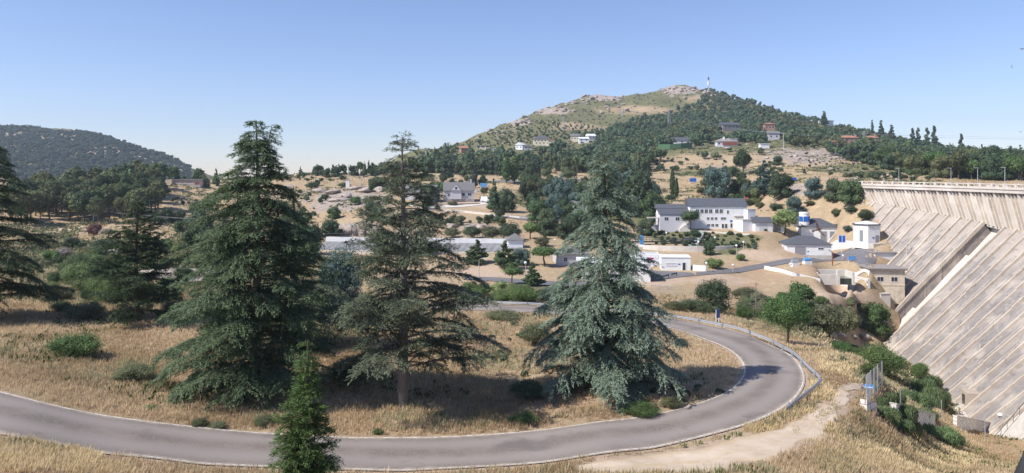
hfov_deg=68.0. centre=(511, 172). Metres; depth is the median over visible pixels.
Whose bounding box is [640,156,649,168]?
pine tree
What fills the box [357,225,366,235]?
cliff block
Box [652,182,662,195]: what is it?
pine tree
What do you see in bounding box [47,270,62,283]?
bush
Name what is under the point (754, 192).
evergreen tree
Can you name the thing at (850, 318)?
bush
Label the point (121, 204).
pine tree
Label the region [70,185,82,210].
pine tree
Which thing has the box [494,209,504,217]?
bush
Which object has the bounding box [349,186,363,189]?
boulder
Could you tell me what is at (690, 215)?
stone pine
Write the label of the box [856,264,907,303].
pump house
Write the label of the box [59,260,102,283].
bush
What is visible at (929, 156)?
broadleaf tree
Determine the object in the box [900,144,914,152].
evergreen tree
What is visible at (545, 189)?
pine tree
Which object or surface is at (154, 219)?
bush
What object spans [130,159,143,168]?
pine tree
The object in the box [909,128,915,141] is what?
fir tree
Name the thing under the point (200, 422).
bush
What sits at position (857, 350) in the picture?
bush
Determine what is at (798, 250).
garage door
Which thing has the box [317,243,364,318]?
evergreen tree
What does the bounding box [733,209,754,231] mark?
building
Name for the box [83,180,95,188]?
pine tree
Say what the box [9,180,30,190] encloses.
pine tree
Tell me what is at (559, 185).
evergreen tree
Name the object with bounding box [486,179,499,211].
cedar tree
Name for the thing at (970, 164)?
broadleaf tree
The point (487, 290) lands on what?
bush
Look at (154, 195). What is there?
pine tree
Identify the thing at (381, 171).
evergreen tree
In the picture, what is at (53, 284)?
bush
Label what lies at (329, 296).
cedar tree
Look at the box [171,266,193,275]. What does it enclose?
bush
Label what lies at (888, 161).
evergreen tree
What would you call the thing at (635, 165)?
evergreen tree
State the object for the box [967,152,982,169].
evergreen tree
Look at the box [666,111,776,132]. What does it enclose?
power line
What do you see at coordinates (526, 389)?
bush
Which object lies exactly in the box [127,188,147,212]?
pine tree
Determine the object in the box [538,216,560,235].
evergreen tree
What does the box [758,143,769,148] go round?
house
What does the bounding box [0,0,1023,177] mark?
sky
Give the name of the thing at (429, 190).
evergreen tree
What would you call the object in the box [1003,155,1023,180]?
broadleaf tree
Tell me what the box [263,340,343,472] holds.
young conifer
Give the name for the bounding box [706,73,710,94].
antenna mast
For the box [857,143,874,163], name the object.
evergreen tree
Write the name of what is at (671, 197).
bush
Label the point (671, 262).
flat cabin
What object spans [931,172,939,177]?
bush
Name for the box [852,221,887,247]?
hexagonal building
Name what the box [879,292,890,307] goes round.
concrete box
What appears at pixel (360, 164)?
pine tree
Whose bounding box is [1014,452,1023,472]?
railing corner
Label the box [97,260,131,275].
bush
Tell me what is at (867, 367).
bush
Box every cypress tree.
[669,166,674,193]
[674,178,678,196]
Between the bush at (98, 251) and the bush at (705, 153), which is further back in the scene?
the bush at (705, 153)
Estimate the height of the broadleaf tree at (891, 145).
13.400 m
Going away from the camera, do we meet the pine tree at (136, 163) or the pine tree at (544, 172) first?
the pine tree at (136, 163)
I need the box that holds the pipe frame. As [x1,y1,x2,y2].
[651,285,674,294]
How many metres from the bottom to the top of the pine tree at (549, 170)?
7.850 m
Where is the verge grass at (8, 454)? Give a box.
[0,345,981,472]
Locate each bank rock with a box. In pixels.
[829,331,836,337]
[859,334,871,340]
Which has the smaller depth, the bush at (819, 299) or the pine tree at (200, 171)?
the bush at (819, 299)
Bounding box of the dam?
[828,181,1023,433]
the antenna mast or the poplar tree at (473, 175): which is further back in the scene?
the antenna mast
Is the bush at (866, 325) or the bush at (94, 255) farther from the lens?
the bush at (866, 325)
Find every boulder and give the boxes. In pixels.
[312,188,325,191]
[325,189,340,194]
[328,198,348,201]
[337,193,351,197]
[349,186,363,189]
[358,187,375,192]
[374,186,386,191]
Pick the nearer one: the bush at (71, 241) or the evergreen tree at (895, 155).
the bush at (71, 241)
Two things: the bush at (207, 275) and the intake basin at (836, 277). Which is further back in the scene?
the intake basin at (836, 277)
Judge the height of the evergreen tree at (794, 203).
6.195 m
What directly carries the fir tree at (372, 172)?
on the ground at (770, 249)
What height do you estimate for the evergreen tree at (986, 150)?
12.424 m
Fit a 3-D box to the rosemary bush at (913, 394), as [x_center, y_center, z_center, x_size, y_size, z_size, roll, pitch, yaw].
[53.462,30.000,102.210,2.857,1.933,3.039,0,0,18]
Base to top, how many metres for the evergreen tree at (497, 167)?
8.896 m
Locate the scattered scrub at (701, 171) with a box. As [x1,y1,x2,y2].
[46,152,933,401]
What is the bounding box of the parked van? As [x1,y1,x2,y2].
[480,196,488,201]
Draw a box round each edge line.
[2,325,744,437]
[129,348,803,469]
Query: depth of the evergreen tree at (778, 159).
443.37 m
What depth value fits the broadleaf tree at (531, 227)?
219.11 m
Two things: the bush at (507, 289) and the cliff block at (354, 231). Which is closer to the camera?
the bush at (507, 289)
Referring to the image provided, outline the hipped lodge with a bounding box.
[553,246,589,265]
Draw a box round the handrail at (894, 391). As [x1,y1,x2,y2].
[882,383,933,409]
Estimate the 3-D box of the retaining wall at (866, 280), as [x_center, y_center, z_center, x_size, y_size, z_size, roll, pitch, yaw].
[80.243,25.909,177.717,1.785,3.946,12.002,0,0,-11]
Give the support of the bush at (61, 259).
on the ground at (770, 249)
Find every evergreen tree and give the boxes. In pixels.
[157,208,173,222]
[171,210,186,221]
[173,221,185,231]
[181,224,213,249]
[185,209,213,230]
[199,177,209,187]
[304,221,326,252]
[313,164,323,174]
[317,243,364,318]
[320,218,343,234]
[323,170,328,177]
[326,205,341,219]
[329,165,340,176]
[349,165,358,175]
[369,177,379,188]
[370,228,398,253]
[373,176,390,186]
[378,161,387,174]
[398,161,408,172]
[420,185,438,200]
[421,155,436,171]
[434,159,441,172]
[437,154,452,163]
[437,157,452,172]
[450,214,455,223]
[455,215,463,225]
[459,158,471,173]
[462,161,471,173]
[476,156,488,174]
[483,214,490,222]
[484,159,494,174]
[492,156,503,169]
[494,162,501,175]
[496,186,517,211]
[498,216,505,225]
[512,248,530,265]
[518,163,523,173]
[521,162,533,173]
[522,179,539,199]
[524,167,532,176]
[525,190,539,208]
[526,198,548,222]
[536,178,551,195]
[536,207,555,227]
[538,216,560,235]
[544,198,554,208]
[547,174,572,200]
[548,193,558,204]
[555,193,568,205]
[555,217,578,239]
[556,157,560,170]
[557,198,568,217]
[558,155,573,170]
[561,202,576,221]
[563,213,580,226]
[567,178,578,185]
[568,190,582,203]
[569,184,584,195]
[571,154,583,171]
[575,209,587,226]
[592,158,602,174]
[610,178,626,187]
[611,156,621,161]
[611,195,630,217]
[622,171,653,216]
[623,170,634,177]
[629,154,643,169]
[631,161,639,172]
[636,218,656,235]
[639,189,666,220]
[693,277,733,313]
[702,239,714,255]
[703,166,734,197]
[727,194,743,197]
[739,172,746,178]
[742,189,760,203]
[748,187,762,203]
[767,171,794,198]
[771,155,783,164]
[785,195,806,212]
[785,280,816,312]
[804,176,824,197]
[823,178,841,201]
[834,179,863,204]
[842,143,859,160]
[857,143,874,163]
[864,301,893,337]
[865,150,876,164]
[879,153,894,169]
[888,150,902,169]
[894,153,911,171]
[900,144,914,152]
[912,153,929,174]
[915,146,929,152]
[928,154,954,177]
[952,167,972,178]
[963,153,980,177]
[965,148,981,153]
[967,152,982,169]
[976,148,991,154]
[978,153,1005,180]
[996,162,1012,179]
[1003,163,1017,179]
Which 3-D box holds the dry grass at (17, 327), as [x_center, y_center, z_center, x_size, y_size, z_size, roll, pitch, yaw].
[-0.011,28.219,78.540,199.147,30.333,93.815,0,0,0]
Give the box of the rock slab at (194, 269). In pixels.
[140,268,214,281]
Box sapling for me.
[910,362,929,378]
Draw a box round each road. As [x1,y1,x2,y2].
[0,302,804,470]
[465,277,589,285]
[478,180,579,182]
[696,249,877,274]
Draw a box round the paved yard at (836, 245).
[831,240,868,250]
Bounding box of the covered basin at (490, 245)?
[319,233,523,253]
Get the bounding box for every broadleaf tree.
[435,181,443,197]
[480,187,488,193]
[522,222,542,238]
[758,291,814,342]
[771,208,799,235]
[873,146,888,167]
[875,141,887,146]
[882,143,900,150]
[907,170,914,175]
[921,150,946,167]
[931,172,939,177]
[940,148,958,154]
[960,157,980,178]
[981,150,1000,161]
[989,145,1005,154]
[999,152,1012,160]
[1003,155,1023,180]
[1016,152,1023,180]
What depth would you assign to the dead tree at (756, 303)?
123.65 m
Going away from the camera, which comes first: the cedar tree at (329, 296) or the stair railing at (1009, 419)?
the cedar tree at (329, 296)
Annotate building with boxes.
[165,176,204,187]
[646,198,757,232]
[733,209,754,231]
[778,236,832,259]
[794,217,837,241]
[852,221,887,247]
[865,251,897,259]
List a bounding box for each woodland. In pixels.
[0,124,191,180]
[416,88,951,165]
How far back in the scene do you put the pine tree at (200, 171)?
424.98 m
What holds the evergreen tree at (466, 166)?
on the ground at (770, 249)
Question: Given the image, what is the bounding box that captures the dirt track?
[575,383,862,472]
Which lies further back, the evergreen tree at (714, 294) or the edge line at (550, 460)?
the evergreen tree at (714, 294)
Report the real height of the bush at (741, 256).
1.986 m
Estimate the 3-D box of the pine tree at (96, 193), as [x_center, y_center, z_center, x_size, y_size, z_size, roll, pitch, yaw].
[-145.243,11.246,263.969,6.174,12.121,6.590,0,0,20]
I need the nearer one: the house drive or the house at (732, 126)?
the house drive
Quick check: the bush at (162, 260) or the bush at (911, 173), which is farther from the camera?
the bush at (911, 173)
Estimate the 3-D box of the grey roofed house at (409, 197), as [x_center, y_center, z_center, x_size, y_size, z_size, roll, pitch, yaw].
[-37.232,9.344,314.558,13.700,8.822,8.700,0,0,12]
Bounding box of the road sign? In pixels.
[716,309,719,325]
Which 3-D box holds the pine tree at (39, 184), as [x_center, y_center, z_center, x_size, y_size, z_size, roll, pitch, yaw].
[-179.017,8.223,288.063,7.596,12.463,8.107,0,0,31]
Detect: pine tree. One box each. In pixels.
[8,189,35,224]
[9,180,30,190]
[24,191,41,221]
[25,180,38,189]
[25,190,46,215]
[29,171,48,179]
[31,177,45,181]
[32,178,46,188]
[35,193,50,220]
[36,171,55,181]
[40,179,65,214]
[40,187,58,218]
[57,176,69,210]
[57,178,71,212]
[58,186,74,216]
[61,166,83,179]
[62,191,74,219]
[65,191,80,221]
[70,177,82,186]
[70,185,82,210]
[71,189,92,221]
[78,175,87,180]
[78,178,100,189]
[79,199,190,327]
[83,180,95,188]
[84,186,99,191]
[85,196,106,222]
[88,165,102,177]
[90,188,100,220]
[97,174,115,186]
[100,183,119,218]
[101,170,121,182]
[106,164,123,173]
[109,183,116,212]
[113,197,130,219]
[115,183,133,213]
[118,171,129,178]
[118,174,132,184]
[119,169,135,175]
[122,162,134,169]
[124,189,139,211]
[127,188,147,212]
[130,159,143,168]
[132,171,148,180]
[132,177,148,188]
[134,166,147,173]
[144,167,161,177]
[144,188,163,214]
[145,179,165,209]
[147,161,168,178]
[148,175,166,186]
[152,177,167,189]
[155,168,165,180]
[166,165,180,178]
[192,171,198,178]
[193,168,204,175]
[356,161,363,170]
[439,175,445,181]
[519,182,529,199]
[526,160,536,171]
[541,169,548,176]
[542,184,549,195]
[545,162,552,168]
[546,166,551,174]
[553,160,559,168]
[553,204,563,220]
[571,156,584,172]
[571,165,578,171]
[585,156,596,171]
[618,164,626,172]
[634,169,643,174]
[635,150,645,158]
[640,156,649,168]
[647,150,654,163]
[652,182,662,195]
[654,148,667,161]
[732,149,751,172]
[740,183,750,191]
[741,179,750,186]
[849,142,861,154]
[885,147,895,152]
[903,154,914,167]
[905,150,917,155]
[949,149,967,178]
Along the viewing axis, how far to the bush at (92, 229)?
210.07 m
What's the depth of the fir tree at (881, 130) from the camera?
903.66 m
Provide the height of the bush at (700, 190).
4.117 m
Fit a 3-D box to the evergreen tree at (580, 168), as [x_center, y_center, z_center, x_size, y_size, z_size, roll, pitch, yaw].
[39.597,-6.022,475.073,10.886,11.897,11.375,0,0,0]
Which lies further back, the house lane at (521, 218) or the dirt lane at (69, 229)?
the house lane at (521, 218)
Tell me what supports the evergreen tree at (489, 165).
on the ground at (770, 249)
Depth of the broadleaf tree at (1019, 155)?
313.60 m
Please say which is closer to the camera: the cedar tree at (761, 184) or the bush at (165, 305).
the bush at (165, 305)
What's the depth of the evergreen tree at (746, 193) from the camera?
269.38 m
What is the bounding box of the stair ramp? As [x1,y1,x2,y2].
[686,230,705,245]
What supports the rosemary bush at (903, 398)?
on the ground at (770, 249)
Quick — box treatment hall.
[576,257,651,281]
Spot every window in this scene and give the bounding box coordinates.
[666,263,676,265]
[877,277,883,281]
[891,277,897,281]
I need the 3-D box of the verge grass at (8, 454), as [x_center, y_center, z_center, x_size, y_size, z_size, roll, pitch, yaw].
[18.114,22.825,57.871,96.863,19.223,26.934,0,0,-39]
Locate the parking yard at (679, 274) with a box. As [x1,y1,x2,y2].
[651,270,694,279]
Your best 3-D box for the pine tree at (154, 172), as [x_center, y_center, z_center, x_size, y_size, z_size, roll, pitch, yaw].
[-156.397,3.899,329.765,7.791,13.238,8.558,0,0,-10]
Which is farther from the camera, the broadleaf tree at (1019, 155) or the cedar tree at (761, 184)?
the broadleaf tree at (1019, 155)
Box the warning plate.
[863,384,873,388]
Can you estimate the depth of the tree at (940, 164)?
328.01 m
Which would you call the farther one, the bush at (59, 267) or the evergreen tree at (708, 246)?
the evergreen tree at (708, 246)
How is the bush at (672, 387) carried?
on the ground at (770, 249)
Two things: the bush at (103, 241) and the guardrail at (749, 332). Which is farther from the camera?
the bush at (103, 241)
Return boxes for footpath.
[953,400,966,416]
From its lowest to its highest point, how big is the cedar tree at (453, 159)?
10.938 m
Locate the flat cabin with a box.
[659,254,690,270]
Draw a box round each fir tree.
[370,162,374,174]
[819,111,829,124]
[869,119,874,133]
[877,120,884,138]
[888,125,896,138]
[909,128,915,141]
[915,127,923,145]
[922,127,930,145]
[930,126,938,144]
[958,134,965,147]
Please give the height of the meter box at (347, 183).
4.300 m
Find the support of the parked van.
on the house drive
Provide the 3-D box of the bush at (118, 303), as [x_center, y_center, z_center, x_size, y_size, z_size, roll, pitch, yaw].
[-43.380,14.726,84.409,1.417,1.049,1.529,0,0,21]
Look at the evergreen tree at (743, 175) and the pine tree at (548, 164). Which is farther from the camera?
the pine tree at (548, 164)
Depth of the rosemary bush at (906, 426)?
66.06 m
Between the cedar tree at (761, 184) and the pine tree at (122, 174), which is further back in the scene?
the pine tree at (122, 174)
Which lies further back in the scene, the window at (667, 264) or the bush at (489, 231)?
the bush at (489, 231)
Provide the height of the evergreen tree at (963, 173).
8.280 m
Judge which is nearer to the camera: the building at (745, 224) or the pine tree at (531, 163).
the building at (745, 224)
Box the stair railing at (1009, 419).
[995,403,1023,439]
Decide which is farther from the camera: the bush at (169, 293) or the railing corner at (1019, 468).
the bush at (169, 293)
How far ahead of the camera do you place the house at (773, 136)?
667.75 m
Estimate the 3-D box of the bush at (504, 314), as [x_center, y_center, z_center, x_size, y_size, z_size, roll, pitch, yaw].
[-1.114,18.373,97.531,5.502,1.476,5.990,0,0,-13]
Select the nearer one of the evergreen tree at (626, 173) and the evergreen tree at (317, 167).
the evergreen tree at (626, 173)
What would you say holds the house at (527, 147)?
on the ground at (770, 249)
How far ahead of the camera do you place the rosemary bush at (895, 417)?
62.95 m
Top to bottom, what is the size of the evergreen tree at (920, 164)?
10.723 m
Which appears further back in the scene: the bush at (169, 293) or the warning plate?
the bush at (169, 293)
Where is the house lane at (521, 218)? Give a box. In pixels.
[494,215,561,221]
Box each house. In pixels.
[405,185,440,200]
[443,179,474,201]
[459,146,467,151]
[476,145,496,150]
[515,142,525,149]
[524,145,531,150]
[533,136,554,145]
[570,133,579,141]
[578,137,589,143]
[585,134,595,140]
[671,137,690,143]
[715,137,737,146]
[718,122,740,131]
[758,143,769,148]
[762,123,774,130]
[766,131,779,139]
[817,120,834,125]
[841,135,858,143]
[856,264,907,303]
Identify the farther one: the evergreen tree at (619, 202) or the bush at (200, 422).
the evergreen tree at (619, 202)
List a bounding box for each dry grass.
[0,266,1023,472]
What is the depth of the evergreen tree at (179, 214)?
263.85 m
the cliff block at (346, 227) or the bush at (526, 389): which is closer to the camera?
the bush at (526, 389)
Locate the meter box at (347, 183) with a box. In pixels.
[345,180,349,187]
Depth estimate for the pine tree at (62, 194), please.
267.09 m
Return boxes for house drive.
[412,202,488,207]
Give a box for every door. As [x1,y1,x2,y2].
[682,262,685,269]
[759,224,766,230]
[774,224,780,230]
[795,247,805,254]
[820,231,826,241]
[875,235,878,242]
[962,393,964,404]
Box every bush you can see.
[38,250,60,259]
[39,285,71,302]
[41,332,104,357]
[45,281,63,286]
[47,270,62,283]
[47,301,65,308]
[51,255,64,262]
[54,301,73,312]
[56,246,73,255]
[57,262,66,270]
[58,301,106,319]
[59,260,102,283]
[60,235,81,248]
[60,251,97,269]
[67,276,97,294]
[78,292,92,299]
[81,275,122,302]
[85,222,103,236]
[85,253,104,261]
[87,248,106,254]
[89,244,108,251]
[91,239,117,248]
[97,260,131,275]
[100,228,113,235]
[104,360,157,382]
[110,304,148,320]
[116,302,129,307]
[117,286,153,301]
[140,301,154,309]
[149,213,159,222]
[149,282,179,298]
[155,276,175,285]
[157,300,187,316]
[158,258,172,267]
[163,240,172,247]
[164,350,182,358]
[169,254,183,262]
[171,245,182,252]
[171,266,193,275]
[173,235,186,245]
[177,247,202,257]
[182,216,190,225]
[184,251,205,265]
[187,200,206,213]
[189,416,210,426]
[201,273,212,279]
[209,420,225,428]
[252,413,277,426]
[300,289,334,316]
[305,181,320,188]
[325,354,373,387]
[349,196,361,204]
[356,348,387,363]
[362,202,383,213]
[372,427,383,434]
[443,227,461,237]
[447,201,456,204]
[461,281,479,290]
[462,225,482,237]
[477,283,490,293]
[480,308,520,320]
[481,225,499,238]
[489,289,512,300]
[490,280,507,292]
[493,215,500,223]
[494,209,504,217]
[497,221,522,237]
[502,286,514,292]
[505,282,518,288]
[506,284,538,301]
[506,410,539,424]
[508,378,547,398]
[517,172,529,181]
[519,321,553,343]
[532,174,540,182]
[533,236,548,245]
[538,289,553,301]
[560,168,576,178]
[588,174,602,181]
[617,400,662,418]
[644,169,652,177]
[649,401,657,408]
[655,165,664,170]
[657,396,682,408]
[662,301,682,310]
[665,194,676,199]
[668,384,679,391]
[675,338,688,347]
[677,298,708,313]
[678,388,690,395]
[689,229,699,235]
[697,187,705,194]
[699,177,706,187]
[701,150,709,158]
[704,257,724,268]
[710,151,719,158]
[727,165,740,175]
[731,286,758,297]
[735,253,745,259]
[735,299,751,305]
[735,301,749,307]
[735,304,753,319]
[743,297,754,305]
[750,291,764,302]
[754,202,764,207]
[757,147,763,154]
[758,299,769,307]
[769,203,782,209]
[776,291,786,297]
[803,200,815,204]
[812,301,844,334]
[813,296,830,303]
[831,208,840,216]
[831,340,853,351]
[836,305,862,334]
[843,225,851,230]
[844,206,858,211]
[846,297,855,307]
[851,346,866,355]
[856,340,908,376]
[857,208,874,220]
[857,302,868,312]
[859,321,874,330]
[859,362,878,375]
[863,170,878,177]
[867,171,881,178]
[875,396,888,406]
[877,406,889,420]
[883,391,896,402]
[883,405,901,424]
[892,391,906,403]
[895,401,919,423]
[895,418,915,433]
[899,389,918,402]
[909,377,936,391]
[912,421,922,437]
[915,372,943,389]
[916,392,936,409]
[919,385,949,409]
[923,422,944,439]
[926,408,939,421]
[938,425,960,446]
[956,431,965,445]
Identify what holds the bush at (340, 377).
on the ground at (770, 249)
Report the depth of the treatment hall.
157.25 m
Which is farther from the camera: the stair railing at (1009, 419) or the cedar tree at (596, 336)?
the stair railing at (1009, 419)
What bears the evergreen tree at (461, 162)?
on the ground at (770, 249)
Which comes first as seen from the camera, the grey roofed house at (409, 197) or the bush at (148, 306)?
the bush at (148, 306)
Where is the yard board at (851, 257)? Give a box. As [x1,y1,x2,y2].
[848,256,855,263]
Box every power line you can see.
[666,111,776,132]
[787,132,861,135]
[866,132,983,138]
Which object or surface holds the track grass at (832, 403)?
on the dirt track
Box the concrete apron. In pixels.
[855,268,869,275]
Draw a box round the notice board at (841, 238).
[838,235,845,242]
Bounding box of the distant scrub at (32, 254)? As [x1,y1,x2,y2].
[0,138,1014,413]
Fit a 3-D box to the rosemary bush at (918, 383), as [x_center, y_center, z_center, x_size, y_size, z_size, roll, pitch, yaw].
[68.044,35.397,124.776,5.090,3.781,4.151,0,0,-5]
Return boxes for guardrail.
[490,301,820,378]
[786,378,821,409]
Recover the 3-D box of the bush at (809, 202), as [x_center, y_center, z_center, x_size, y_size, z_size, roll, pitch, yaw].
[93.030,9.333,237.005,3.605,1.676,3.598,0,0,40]
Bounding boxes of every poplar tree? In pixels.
[467,168,477,185]
[478,174,487,187]
[501,158,510,182]
[510,155,520,182]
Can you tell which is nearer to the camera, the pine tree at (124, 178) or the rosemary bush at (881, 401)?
the rosemary bush at (881, 401)
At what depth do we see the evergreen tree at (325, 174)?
413.44 m
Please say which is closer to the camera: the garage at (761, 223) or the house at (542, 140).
the garage at (761, 223)
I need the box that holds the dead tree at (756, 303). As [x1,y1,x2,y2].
[750,283,763,309]
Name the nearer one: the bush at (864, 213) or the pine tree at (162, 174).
the bush at (864, 213)
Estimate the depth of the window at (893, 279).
173.72 m
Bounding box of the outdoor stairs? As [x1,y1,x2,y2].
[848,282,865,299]
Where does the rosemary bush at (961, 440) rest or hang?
on the ground at (770, 249)
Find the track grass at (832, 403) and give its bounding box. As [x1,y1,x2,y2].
[793,388,851,432]
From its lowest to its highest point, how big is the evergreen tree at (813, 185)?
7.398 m
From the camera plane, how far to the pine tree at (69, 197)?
261.96 m
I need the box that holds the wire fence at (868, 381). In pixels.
[866,361,882,400]
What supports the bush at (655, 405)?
on the ground at (770, 249)
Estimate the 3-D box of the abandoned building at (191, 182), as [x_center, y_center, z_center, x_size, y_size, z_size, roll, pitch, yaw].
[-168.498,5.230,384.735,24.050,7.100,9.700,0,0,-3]
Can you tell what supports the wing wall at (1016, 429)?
on the ground at (770, 249)
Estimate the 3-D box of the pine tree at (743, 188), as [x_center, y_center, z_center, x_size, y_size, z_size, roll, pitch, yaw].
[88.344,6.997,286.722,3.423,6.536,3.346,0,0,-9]
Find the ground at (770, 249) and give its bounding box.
[0,85,1023,472]
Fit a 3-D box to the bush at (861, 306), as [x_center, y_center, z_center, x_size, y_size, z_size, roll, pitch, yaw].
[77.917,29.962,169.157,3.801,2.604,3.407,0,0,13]
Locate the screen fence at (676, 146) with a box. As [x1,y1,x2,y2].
[658,142,691,149]
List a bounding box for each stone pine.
[501,266,524,283]
[529,245,557,266]
[680,209,700,229]
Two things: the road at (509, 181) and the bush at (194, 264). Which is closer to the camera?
the bush at (194, 264)
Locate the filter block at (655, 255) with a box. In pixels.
[617,251,658,266]
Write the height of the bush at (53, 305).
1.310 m
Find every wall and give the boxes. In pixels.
[415,206,527,218]
[437,202,479,204]
[689,230,748,234]
[693,265,705,270]
[764,266,819,281]
[842,276,869,288]
[860,399,876,414]
[889,402,935,425]
[952,415,990,431]
[994,411,1023,439]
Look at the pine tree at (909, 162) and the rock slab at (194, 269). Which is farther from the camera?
the pine tree at (909, 162)
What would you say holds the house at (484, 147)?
on the ground at (770, 249)
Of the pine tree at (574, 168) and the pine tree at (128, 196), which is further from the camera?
the pine tree at (574, 168)
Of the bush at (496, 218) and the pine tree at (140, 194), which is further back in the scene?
the pine tree at (140, 194)
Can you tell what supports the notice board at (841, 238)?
on the ground at (770, 249)
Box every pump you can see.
[791,256,799,266]
[802,255,811,264]
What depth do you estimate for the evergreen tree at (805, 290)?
142.90 m
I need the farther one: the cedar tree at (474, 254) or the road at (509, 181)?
the road at (509, 181)
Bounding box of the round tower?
[799,212,809,235]
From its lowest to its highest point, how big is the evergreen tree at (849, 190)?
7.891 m
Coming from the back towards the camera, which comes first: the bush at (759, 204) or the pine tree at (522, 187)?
the pine tree at (522, 187)
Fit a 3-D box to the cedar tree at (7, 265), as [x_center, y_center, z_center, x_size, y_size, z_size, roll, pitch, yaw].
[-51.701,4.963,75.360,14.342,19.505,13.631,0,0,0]
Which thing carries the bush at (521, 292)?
on the ground at (770, 249)
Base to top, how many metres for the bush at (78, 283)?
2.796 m
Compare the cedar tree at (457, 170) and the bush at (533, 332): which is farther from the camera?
the cedar tree at (457, 170)
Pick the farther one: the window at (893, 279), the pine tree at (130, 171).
the pine tree at (130, 171)
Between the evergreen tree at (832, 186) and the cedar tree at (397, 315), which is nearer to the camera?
the cedar tree at (397, 315)
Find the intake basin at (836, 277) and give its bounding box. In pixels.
[770,269,854,284]
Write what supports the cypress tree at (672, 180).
on the ground at (770, 249)
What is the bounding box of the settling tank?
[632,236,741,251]
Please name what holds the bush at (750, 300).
on the ground at (770, 249)
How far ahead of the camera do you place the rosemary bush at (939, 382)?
136.28 m
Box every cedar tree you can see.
[0,146,74,313]
[147,120,340,412]
[212,168,219,185]
[245,186,346,356]
[314,130,513,407]
[362,161,367,173]
[450,151,455,164]
[454,160,460,173]
[463,239,488,263]
[472,157,478,169]
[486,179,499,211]
[493,240,520,268]
[520,143,688,414]
[521,262,547,285]
[533,154,541,171]
[541,156,546,168]
[618,176,629,198]
[624,156,633,171]
[730,173,743,194]
[750,160,771,195]
[946,148,957,176]
[981,146,987,161]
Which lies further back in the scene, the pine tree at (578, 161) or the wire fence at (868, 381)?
the pine tree at (578, 161)
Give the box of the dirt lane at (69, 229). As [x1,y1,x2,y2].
[48,226,83,232]
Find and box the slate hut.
[505,233,523,247]
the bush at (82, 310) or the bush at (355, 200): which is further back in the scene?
the bush at (355, 200)
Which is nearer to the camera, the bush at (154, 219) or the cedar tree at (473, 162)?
the bush at (154, 219)
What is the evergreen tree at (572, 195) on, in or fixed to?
on the ground at (770, 249)
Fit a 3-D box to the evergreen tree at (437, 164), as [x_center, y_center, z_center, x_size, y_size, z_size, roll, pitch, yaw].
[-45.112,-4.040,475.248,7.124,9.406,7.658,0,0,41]
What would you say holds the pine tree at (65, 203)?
on the ground at (770, 249)
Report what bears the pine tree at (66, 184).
on the ground at (770, 249)
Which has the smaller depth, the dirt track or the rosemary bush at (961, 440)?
the dirt track
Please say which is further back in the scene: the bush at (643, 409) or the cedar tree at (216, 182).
the cedar tree at (216, 182)
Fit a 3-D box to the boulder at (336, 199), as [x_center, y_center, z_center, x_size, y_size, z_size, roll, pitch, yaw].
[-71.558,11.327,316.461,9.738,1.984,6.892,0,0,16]
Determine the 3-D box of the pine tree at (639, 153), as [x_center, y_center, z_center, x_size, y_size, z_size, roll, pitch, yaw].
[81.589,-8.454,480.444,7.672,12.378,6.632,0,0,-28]
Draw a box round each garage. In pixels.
[750,217,773,231]
[772,219,783,232]
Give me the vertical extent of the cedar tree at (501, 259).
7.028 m
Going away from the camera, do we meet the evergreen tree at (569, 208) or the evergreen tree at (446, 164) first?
the evergreen tree at (569, 208)
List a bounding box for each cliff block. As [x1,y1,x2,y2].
[341,223,352,234]
[350,224,356,235]
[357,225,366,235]
[445,223,459,227]
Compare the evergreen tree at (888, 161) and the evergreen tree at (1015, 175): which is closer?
the evergreen tree at (1015, 175)
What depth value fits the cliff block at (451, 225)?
252.86 m
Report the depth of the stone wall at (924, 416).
81.73 m
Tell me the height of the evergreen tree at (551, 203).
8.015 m
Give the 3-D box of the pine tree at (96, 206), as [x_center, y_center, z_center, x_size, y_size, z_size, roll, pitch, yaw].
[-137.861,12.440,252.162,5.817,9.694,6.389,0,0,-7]
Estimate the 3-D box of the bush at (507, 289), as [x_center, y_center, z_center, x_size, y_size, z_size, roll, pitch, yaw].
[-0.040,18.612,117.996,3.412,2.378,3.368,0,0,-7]
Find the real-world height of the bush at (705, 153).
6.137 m
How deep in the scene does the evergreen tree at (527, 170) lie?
451.59 m
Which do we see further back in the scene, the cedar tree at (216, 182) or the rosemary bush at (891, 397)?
the cedar tree at (216, 182)
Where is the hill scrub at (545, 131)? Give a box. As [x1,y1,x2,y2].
[425,88,709,149]
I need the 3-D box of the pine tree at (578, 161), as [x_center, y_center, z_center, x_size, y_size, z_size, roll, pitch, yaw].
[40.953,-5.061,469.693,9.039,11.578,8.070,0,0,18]
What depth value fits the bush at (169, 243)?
159.05 m
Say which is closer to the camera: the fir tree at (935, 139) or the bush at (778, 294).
the bush at (778, 294)
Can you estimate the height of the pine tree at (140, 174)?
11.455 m
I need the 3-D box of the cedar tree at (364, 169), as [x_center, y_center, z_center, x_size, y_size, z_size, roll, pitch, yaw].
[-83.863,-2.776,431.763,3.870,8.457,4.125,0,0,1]

